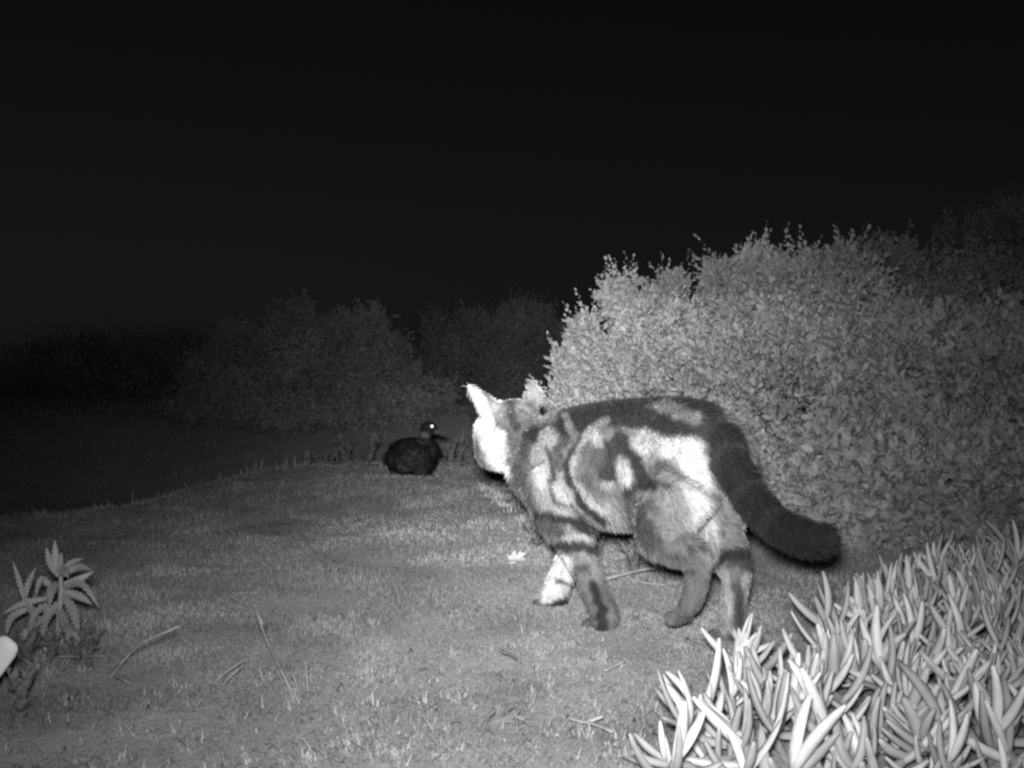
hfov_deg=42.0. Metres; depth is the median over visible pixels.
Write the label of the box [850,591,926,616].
succulent shoot
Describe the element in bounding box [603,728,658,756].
grass tuft
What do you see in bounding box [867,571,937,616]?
succulent shoot
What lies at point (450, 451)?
leafy sprig
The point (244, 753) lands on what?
grass tuft
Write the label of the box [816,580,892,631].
flowering succulent
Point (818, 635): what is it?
flowering succulent
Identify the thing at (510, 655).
twig
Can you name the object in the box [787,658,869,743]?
succulent shoot
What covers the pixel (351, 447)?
leafy sprig
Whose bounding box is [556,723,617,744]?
grass tuft
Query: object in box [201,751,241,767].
grass tuft
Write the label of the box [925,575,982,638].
succulent shoot
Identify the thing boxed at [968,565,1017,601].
flowering succulent
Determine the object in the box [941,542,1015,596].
succulent shoot
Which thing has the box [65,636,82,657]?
leafy sprig
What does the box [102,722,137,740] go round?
grass tuft
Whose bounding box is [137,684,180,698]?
grass tuft
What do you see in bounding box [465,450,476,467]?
leafy sprig
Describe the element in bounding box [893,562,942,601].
succulent shoot
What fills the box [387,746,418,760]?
grass tuft
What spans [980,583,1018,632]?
flowering succulent
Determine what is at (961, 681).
succulent shoot
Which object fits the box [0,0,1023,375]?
sky
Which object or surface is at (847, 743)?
succulent shoot
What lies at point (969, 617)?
succulent shoot
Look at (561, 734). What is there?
grass tuft
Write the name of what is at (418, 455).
seabird
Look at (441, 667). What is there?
grass tuft
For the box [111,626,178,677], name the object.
grass stalk
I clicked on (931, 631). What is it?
succulent shoot
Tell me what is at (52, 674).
grass tuft
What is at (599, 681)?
grass tuft
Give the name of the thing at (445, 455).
leafy sprig
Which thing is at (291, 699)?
grass tuft
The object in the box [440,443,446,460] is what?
leafy sprig
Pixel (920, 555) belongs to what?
succulent shoot
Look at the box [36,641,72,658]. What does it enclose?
grass tuft
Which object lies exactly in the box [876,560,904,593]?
succulent shoot
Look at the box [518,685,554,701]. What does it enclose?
grass tuft
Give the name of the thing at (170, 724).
grass tuft
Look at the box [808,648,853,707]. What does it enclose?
succulent shoot
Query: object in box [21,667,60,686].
grass tuft
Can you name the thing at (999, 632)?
succulent shoot
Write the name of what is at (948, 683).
succulent shoot
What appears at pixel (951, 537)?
succulent shoot
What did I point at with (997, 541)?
succulent shoot
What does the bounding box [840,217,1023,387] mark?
shrub
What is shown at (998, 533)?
succulent shoot
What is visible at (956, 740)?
succulent shoot
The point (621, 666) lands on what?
grass tuft
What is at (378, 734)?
grass tuft
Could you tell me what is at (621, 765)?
grass tuft
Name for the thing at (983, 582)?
succulent shoot
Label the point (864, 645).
succulent shoot
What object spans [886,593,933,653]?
succulent shoot
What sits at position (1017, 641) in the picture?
succulent shoot
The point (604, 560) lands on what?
grass tuft
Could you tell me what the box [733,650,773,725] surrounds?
succulent shoot
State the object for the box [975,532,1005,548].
succulent shoot
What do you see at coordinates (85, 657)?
leafy sprig
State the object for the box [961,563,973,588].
succulent shoot
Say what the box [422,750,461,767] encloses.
grass tuft
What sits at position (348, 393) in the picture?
shrub
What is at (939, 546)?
succulent shoot
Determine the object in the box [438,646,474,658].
grass tuft
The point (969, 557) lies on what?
succulent shoot
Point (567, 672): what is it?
grass tuft
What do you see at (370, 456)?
leafy sprig
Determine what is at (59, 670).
grass tuft
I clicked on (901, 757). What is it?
succulent shoot
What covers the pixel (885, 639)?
succulent shoot
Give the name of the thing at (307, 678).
grass stalk
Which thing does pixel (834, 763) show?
succulent shoot
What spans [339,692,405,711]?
grass tuft
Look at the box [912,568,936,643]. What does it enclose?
succulent shoot
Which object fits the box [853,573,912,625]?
succulent shoot
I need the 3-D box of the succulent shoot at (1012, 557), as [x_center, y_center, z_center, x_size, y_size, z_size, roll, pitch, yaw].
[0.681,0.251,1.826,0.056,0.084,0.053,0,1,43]
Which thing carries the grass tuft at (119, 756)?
on the ground at (126, 427)
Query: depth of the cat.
1.59 m
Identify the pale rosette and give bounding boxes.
[508,550,525,563]
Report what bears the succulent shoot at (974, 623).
on the ground at (126, 427)
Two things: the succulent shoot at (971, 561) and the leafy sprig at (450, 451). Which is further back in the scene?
the leafy sprig at (450, 451)
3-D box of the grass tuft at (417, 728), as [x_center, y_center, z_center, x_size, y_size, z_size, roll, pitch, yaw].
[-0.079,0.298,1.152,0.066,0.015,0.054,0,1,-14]
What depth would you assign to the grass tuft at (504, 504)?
3.24 m
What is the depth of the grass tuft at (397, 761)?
1.07 m
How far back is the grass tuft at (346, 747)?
1.11 m
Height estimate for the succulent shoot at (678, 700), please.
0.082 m
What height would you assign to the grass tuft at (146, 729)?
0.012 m
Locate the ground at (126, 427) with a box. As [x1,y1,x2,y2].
[0,375,1023,767]
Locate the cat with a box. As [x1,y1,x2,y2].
[465,379,843,640]
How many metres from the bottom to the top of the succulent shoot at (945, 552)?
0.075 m
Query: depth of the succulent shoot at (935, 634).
1.37 m
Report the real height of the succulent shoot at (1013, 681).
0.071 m
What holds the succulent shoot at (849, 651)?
on the ground at (126, 427)
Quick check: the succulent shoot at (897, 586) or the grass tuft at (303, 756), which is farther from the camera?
the succulent shoot at (897, 586)
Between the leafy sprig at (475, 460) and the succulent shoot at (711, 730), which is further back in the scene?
the leafy sprig at (475, 460)
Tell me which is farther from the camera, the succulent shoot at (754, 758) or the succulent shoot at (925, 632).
the succulent shoot at (925, 632)
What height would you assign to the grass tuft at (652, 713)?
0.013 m
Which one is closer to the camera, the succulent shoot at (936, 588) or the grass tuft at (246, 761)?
the grass tuft at (246, 761)
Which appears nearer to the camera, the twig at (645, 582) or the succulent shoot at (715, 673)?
the succulent shoot at (715, 673)
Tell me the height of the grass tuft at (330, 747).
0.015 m
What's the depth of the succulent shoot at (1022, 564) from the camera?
1.90 m
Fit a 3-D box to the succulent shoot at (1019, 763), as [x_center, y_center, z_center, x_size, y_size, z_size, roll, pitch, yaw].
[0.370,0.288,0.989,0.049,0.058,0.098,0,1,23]
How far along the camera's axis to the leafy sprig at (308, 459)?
4.21 m
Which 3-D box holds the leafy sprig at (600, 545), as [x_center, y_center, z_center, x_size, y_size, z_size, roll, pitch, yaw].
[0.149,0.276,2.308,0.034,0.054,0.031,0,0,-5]
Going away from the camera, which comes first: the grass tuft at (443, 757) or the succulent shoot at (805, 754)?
the succulent shoot at (805, 754)
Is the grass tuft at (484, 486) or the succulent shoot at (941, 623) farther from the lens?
the grass tuft at (484, 486)
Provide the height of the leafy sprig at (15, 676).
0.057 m
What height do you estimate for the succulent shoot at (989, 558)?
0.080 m
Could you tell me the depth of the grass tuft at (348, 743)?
1.11 m
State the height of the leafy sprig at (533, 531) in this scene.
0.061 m
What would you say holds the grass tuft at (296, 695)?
on the ground at (126, 427)
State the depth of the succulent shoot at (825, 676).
1.17 m
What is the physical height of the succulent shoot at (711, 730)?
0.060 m
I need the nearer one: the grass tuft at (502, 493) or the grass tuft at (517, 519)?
the grass tuft at (517, 519)
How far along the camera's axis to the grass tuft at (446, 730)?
1.16 m
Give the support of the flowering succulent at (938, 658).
on the ground at (126, 427)
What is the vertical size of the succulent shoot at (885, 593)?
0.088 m
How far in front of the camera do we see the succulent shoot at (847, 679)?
1.30 m
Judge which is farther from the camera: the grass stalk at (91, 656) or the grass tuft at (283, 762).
the grass stalk at (91, 656)
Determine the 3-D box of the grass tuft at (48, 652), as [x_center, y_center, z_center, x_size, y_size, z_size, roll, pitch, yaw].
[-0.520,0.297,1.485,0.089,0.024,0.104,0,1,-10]
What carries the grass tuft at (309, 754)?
on the ground at (126, 427)
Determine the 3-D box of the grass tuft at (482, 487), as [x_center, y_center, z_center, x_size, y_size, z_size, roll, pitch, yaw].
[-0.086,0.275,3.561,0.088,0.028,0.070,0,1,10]
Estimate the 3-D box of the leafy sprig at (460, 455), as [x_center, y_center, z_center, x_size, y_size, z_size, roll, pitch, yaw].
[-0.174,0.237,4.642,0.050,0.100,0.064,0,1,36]
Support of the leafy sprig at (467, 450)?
on the ground at (126, 427)
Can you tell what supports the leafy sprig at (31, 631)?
on the ground at (126, 427)
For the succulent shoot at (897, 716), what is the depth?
1.04 m
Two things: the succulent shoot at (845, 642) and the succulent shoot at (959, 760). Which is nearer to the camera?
the succulent shoot at (959, 760)
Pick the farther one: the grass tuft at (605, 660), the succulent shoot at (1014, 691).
the grass tuft at (605, 660)
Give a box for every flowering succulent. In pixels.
[700,613,792,671]
[811,614,839,652]
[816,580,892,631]
[884,641,946,703]
[893,584,923,644]
[920,642,1013,729]
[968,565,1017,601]
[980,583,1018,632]
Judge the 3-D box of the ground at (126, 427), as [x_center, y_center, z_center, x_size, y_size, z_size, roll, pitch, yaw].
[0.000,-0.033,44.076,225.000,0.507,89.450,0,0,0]
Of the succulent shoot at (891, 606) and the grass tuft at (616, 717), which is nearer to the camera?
the grass tuft at (616, 717)
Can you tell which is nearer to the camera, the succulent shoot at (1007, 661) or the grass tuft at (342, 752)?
the grass tuft at (342, 752)
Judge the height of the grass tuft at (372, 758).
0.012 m
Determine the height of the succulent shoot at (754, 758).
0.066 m
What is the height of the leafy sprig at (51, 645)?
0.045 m
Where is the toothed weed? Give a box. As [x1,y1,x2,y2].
[2,541,99,648]
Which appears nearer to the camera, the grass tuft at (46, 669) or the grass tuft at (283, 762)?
the grass tuft at (283, 762)
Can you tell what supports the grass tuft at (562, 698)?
on the ground at (126, 427)
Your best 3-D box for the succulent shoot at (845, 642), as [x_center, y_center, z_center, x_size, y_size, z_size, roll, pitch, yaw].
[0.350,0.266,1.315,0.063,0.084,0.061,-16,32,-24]
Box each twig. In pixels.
[501,650,520,662]
[566,715,613,732]
[604,660,625,671]
[627,578,664,585]
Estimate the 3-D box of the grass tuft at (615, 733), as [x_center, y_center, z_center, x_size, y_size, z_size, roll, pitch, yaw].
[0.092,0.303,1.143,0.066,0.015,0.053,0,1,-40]
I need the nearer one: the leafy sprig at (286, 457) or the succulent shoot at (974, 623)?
the succulent shoot at (974, 623)
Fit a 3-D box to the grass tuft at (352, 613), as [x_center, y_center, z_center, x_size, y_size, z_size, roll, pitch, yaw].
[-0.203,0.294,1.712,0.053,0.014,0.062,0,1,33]
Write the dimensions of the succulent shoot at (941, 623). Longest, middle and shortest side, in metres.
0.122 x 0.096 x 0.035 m
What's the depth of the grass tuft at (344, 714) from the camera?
1.21 m
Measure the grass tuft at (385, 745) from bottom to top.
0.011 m
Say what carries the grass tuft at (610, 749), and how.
on the ground at (126, 427)
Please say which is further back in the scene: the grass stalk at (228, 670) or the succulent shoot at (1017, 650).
the grass stalk at (228, 670)
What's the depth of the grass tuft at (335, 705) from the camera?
1.25 m
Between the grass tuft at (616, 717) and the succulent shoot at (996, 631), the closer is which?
the grass tuft at (616, 717)
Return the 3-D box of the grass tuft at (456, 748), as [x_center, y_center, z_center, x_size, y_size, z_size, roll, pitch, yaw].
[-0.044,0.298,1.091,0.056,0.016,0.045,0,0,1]
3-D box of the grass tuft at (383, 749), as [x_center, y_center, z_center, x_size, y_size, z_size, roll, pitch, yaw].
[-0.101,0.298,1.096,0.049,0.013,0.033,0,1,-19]
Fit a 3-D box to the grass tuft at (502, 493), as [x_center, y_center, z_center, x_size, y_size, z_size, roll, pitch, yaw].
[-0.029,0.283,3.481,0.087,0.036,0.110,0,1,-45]
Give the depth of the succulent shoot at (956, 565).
1.82 m
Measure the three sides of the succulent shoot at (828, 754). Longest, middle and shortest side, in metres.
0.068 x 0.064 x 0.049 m
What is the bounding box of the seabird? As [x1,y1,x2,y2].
[381,421,447,476]
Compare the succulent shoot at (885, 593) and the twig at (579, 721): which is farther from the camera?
the succulent shoot at (885, 593)
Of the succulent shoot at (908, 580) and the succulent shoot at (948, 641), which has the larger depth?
the succulent shoot at (908, 580)
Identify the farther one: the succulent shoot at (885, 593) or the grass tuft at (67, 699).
the succulent shoot at (885, 593)
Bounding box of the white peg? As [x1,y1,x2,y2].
[0,636,17,676]
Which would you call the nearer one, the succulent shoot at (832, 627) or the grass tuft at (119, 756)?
the grass tuft at (119, 756)
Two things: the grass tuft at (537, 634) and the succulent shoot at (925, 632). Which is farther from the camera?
the grass tuft at (537, 634)
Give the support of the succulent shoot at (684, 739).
on the ground at (126, 427)
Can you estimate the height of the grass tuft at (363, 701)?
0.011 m
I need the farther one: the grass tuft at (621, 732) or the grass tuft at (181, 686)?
the grass tuft at (181, 686)
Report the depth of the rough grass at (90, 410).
6.87 m
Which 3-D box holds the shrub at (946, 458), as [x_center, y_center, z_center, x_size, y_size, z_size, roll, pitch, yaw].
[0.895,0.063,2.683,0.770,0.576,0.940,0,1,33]
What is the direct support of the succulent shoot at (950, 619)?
on the ground at (126, 427)
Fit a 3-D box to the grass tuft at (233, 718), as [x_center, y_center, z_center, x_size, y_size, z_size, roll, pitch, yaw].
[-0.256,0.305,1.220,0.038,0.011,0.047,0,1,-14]
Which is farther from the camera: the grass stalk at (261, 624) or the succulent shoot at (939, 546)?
the succulent shoot at (939, 546)
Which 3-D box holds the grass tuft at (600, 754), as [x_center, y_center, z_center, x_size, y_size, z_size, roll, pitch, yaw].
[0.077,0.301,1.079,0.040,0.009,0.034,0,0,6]
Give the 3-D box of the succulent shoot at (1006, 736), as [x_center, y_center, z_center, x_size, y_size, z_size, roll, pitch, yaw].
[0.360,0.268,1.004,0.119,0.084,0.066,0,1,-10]
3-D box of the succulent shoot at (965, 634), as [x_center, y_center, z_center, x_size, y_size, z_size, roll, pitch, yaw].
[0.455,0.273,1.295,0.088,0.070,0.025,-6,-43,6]
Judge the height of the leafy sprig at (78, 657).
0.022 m
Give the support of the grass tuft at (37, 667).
on the ground at (126, 427)
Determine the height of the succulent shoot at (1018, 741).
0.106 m
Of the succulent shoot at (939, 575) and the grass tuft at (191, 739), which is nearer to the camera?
the grass tuft at (191, 739)
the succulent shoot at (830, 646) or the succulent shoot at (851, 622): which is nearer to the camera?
the succulent shoot at (830, 646)
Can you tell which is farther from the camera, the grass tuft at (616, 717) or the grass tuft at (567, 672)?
the grass tuft at (567, 672)
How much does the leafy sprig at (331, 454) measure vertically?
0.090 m
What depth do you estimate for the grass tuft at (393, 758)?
1.07 m
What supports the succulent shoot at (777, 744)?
on the ground at (126, 427)
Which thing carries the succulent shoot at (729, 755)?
on the ground at (126, 427)
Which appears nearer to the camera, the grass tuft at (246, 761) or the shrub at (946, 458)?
the grass tuft at (246, 761)
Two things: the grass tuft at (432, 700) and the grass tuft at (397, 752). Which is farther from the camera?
the grass tuft at (432, 700)
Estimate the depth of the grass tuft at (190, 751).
1.12 m
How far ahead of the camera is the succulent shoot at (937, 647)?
1.23 m
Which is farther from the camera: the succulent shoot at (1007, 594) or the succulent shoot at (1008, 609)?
the succulent shoot at (1007, 594)
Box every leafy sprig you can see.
[3,660,40,717]
[13,621,38,665]
[21,617,48,650]
[39,622,65,659]
[45,653,56,666]
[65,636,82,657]
[74,648,85,664]
[75,620,104,655]
[78,646,94,670]
[281,451,290,466]
[300,449,311,470]
[326,446,337,462]
[330,447,340,462]
[331,433,355,463]
[339,440,352,460]
[367,432,379,462]
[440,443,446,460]
[441,449,447,463]
[445,437,458,463]
[455,438,470,462]
[458,435,472,454]
[459,444,471,463]
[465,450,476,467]
[472,441,478,466]
[521,519,544,547]
[596,532,606,555]
[616,533,643,575]
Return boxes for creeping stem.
[605,567,672,579]
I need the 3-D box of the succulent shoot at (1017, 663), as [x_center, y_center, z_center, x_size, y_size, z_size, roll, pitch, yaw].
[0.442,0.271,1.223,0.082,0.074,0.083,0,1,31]
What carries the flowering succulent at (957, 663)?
on the ground at (126, 427)
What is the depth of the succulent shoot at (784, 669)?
1.28 m
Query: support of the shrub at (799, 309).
on the ground at (126, 427)
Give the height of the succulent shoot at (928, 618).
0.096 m
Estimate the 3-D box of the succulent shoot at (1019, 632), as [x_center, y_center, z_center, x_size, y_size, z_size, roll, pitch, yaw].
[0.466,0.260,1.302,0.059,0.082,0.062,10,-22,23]
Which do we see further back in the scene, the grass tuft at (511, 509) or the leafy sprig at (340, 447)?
the leafy sprig at (340, 447)
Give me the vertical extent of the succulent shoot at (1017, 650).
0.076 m
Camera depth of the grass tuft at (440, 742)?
1.11 m
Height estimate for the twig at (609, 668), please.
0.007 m
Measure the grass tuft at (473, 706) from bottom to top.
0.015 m
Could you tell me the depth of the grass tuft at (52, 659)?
1.44 m
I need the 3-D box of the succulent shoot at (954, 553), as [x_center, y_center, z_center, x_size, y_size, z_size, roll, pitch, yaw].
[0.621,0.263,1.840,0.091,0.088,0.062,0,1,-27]
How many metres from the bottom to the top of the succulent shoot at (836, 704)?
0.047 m
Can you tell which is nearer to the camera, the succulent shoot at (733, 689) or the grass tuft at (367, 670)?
the succulent shoot at (733, 689)
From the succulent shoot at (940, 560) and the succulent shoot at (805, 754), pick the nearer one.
the succulent shoot at (805, 754)
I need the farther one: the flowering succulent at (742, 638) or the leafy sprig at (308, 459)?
the leafy sprig at (308, 459)
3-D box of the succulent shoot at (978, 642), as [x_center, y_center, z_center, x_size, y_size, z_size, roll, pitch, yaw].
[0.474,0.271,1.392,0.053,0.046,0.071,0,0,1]
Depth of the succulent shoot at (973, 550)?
1.88 m
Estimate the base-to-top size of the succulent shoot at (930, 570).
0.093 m
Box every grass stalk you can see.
[60,656,107,657]
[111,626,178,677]
[215,660,244,682]
[222,665,242,684]
[254,604,300,703]
[281,670,295,703]
[293,675,301,702]
[305,661,308,693]
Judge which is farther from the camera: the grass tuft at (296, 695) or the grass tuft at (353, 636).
the grass tuft at (353, 636)
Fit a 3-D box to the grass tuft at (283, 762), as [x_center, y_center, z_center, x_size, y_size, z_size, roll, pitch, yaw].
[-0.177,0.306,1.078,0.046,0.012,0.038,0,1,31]
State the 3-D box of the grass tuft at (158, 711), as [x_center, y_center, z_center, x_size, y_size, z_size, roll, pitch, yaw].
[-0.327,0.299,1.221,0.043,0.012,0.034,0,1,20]
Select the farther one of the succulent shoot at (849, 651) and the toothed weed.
the toothed weed
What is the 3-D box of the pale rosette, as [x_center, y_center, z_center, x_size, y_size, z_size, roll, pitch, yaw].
[0.009,0.287,2.202,0.035,0.023,0.034,0,0,0]
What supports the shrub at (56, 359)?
on the ground at (126, 427)
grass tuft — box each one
[1,657,83,679]
[3,664,45,682]
[10,656,63,673]
[16,640,79,661]
[18,633,79,651]
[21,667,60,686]
[32,649,59,663]
[34,667,66,681]
[35,661,81,675]
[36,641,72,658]
[37,690,88,708]
[40,651,70,666]
[53,659,112,678]
[68,756,115,767]
[82,739,142,767]
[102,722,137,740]
[131,722,170,739]
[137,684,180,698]
[143,705,177,717]
[143,714,209,733]
[164,732,210,746]
[165,675,199,694]
[173,738,215,760]
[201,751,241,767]
[215,711,243,724]
[216,753,277,767]
[229,746,257,757]
[239,651,267,660]
[256,755,294,767]
[272,686,319,703]
[272,688,308,708]
[276,749,331,767]
[279,742,340,767]
[294,746,329,767]
[311,735,372,757]
[311,745,373,762]
[313,699,352,712]
[317,734,378,751]
[322,713,383,736]
[326,709,358,719]
[326,731,383,756]
[335,608,365,616]
[335,629,368,643]
[337,659,381,679]
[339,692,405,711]
[340,731,366,741]
[346,747,397,767]
[347,694,382,706]
[351,727,388,741]
[357,736,400,751]
[358,617,389,628]
[360,654,389,664]
[364,740,412,756]
[373,747,418,767]
[374,744,423,761]
[381,717,453,736]
[383,751,406,764]
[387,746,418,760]
[388,691,454,707]
[412,702,449,716]
[420,752,461,765]
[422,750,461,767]
[423,737,454,752]
[426,723,469,735]
[427,737,490,757]
[428,662,454,671]
[433,605,472,617]
[435,687,482,706]
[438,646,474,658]
[455,697,497,709]
[469,483,493,490]
[471,479,495,488]
[489,495,506,505]
[492,502,526,512]
[494,489,513,496]
[497,500,514,507]
[506,516,527,522]
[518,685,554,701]
[522,630,553,639]
[526,651,556,658]
[526,675,571,691]
[538,725,560,737]
[548,729,574,739]
[549,695,576,704]
[553,665,594,678]
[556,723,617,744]
[573,650,622,663]
[573,672,619,688]
[584,739,622,755]
[587,726,652,745]
[587,750,623,762]
[589,655,619,665]
[590,708,639,726]
[594,749,627,762]
[597,723,646,738]
[599,749,645,766]
[600,557,618,565]
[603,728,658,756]
[604,731,666,753]
[605,741,651,764]
[608,661,631,670]
[618,618,638,629]
[634,707,670,717]
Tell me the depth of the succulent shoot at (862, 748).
0.96 m
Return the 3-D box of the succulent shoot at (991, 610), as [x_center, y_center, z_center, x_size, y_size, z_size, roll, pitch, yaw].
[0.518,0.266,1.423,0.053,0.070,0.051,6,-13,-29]
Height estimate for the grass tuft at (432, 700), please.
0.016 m
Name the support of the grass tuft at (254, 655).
on the ground at (126, 427)
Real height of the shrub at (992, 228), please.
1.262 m
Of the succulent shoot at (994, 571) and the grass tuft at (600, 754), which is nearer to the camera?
the grass tuft at (600, 754)
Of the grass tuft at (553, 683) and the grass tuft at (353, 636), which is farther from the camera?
the grass tuft at (353, 636)
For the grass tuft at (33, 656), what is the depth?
1.46 m
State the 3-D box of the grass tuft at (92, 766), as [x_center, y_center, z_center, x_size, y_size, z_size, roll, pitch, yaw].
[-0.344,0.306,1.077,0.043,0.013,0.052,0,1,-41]
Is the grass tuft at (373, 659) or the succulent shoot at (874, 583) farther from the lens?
the succulent shoot at (874, 583)
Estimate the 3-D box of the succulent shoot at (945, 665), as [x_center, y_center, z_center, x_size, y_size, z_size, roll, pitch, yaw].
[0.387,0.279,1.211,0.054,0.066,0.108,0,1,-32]
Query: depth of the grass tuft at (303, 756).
1.08 m
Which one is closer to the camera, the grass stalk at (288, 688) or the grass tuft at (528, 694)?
the grass stalk at (288, 688)
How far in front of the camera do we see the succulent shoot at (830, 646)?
1.21 m
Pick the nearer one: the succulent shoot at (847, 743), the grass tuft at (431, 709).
the succulent shoot at (847, 743)
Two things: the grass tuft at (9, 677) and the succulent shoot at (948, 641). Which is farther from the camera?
the grass tuft at (9, 677)
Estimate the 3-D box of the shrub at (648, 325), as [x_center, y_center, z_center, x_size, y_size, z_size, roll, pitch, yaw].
[0.369,-0.023,3.518,0.732,0.720,1.166,0,1,-21]
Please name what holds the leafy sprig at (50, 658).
on the ground at (126, 427)
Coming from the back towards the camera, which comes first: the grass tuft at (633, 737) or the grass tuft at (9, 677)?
the grass tuft at (9, 677)
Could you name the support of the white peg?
on the ground at (126, 427)
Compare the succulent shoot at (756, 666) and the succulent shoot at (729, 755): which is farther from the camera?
the succulent shoot at (756, 666)
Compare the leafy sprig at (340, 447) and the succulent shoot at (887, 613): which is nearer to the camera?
the succulent shoot at (887, 613)
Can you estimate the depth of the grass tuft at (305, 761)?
1.08 m
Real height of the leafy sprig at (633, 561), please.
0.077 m
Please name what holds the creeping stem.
on the ground at (126, 427)
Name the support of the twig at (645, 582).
on the ground at (126, 427)
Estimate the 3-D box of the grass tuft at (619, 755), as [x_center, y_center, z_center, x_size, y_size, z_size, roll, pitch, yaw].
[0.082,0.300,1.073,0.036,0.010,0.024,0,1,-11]
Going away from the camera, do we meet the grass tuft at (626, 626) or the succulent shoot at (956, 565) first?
the grass tuft at (626, 626)
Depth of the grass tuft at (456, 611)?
1.73 m
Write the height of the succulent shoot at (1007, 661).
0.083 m
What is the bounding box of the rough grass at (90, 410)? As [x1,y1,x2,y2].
[0,401,547,514]
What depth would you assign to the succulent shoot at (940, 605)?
1.63 m
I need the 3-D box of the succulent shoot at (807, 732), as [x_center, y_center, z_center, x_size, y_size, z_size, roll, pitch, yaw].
[0.248,0.275,1.081,0.078,0.082,0.068,0,0,-3]
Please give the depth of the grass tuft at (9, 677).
1.37 m
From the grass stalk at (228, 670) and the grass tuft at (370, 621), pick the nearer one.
the grass stalk at (228, 670)
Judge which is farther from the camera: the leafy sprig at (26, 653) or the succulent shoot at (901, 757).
the leafy sprig at (26, 653)
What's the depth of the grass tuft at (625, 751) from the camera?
1.09 m
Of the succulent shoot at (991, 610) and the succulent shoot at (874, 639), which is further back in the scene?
the succulent shoot at (991, 610)
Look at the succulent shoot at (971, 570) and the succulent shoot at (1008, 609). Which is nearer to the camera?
the succulent shoot at (1008, 609)
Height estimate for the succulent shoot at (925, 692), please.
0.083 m
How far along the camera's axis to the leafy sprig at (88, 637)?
1.50 m
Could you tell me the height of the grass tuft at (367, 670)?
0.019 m
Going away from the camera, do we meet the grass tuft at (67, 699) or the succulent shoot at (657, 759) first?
the succulent shoot at (657, 759)
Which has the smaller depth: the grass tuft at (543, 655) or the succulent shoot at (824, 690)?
the succulent shoot at (824, 690)
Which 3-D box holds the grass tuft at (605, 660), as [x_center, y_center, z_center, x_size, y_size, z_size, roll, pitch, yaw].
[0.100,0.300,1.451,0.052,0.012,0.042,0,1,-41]
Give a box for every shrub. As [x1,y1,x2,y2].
[0,313,223,398]
[151,283,463,442]
[408,285,569,407]
[529,248,793,431]
[663,222,937,531]
[756,280,1023,557]
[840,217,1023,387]
[925,182,1023,295]
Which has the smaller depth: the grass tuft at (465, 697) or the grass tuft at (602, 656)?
the grass tuft at (465, 697)
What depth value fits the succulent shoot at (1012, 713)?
1.01 m
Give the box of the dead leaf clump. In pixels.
[475,706,529,725]
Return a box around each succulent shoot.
[622,715,696,767]
[628,700,721,767]
[654,638,765,735]
[657,670,723,756]
[672,673,789,767]
[687,693,753,748]
[691,698,753,767]
[703,720,781,767]
[706,648,751,725]
[722,645,811,692]
[728,664,792,741]
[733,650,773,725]
[746,652,821,761]
[753,668,775,720]
[756,694,846,767]
[769,643,795,687]
[769,668,871,763]
[772,629,872,718]
[785,670,833,723]
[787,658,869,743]
[788,571,849,631]
[791,611,859,655]
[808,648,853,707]
[811,622,859,682]
[813,633,853,687]
[813,750,836,767]
[814,731,888,767]
[815,659,870,728]
[815,712,929,767]
[816,721,877,767]
[826,611,893,654]
[831,679,888,720]
[832,614,915,708]
[835,565,899,605]
[840,621,880,692]
[848,605,905,705]
[848,641,933,694]
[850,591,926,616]
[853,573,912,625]
[858,638,984,728]
[862,571,907,640]
[865,579,875,588]
[865,681,928,762]
[867,555,943,603]
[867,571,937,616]
[868,600,895,630]
[870,672,985,749]
[873,596,941,633]
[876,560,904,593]
[878,551,922,577]
[878,681,967,767]
[880,693,971,755]
[881,603,943,681]
[883,575,925,605]
[883,629,896,665]
[885,659,973,758]
[885,731,971,767]
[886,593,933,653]
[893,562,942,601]
[897,621,963,699]
[900,617,930,637]
[902,533,964,571]
[903,588,993,637]
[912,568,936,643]
[913,543,964,607]
[918,648,990,704]
[919,540,950,585]
[919,594,998,655]
[922,554,942,588]
[922,557,966,594]
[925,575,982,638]
[926,699,985,767]
[929,625,944,675]
[930,567,944,615]
[933,624,974,700]
[935,654,990,703]
[936,550,993,589]
[936,574,968,613]
[936,605,978,627]
[940,544,993,577]
[940,548,965,584]
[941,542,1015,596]
[941,664,1023,767]
[943,591,980,641]
[948,529,963,570]
[948,549,970,575]
[951,622,990,654]
[953,543,995,574]
[955,571,983,636]
[955,574,1015,629]
[958,600,1023,663]
[958,653,1022,738]
[958,676,1023,766]
[959,540,997,572]
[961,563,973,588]
[961,630,988,659]
[962,640,1023,694]
[963,600,1023,651]
[967,667,1023,753]
[972,573,1010,617]
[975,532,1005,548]
[975,738,1023,767]
[976,616,1012,641]
[982,621,1011,656]
[983,584,1023,623]
[985,521,1005,556]
[985,563,1023,613]
[985,636,1023,665]
[987,549,1021,575]
[987,649,1023,723]
[989,520,1023,571]
[990,538,1018,589]
[995,536,1022,565]
[995,577,1020,615]
[1001,653,1023,730]
[1006,580,1023,609]
[1008,684,1023,723]
[1013,637,1023,660]
[1019,553,1023,580]
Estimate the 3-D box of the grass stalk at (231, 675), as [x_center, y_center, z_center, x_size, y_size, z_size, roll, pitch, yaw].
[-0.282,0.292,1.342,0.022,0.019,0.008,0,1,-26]
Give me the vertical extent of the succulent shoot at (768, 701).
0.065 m
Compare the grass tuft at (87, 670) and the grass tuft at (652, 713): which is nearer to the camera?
the grass tuft at (652, 713)
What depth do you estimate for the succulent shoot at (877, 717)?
1.09 m
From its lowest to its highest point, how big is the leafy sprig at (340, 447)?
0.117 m
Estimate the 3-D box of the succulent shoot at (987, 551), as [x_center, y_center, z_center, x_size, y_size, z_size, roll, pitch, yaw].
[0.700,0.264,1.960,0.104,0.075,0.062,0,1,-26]

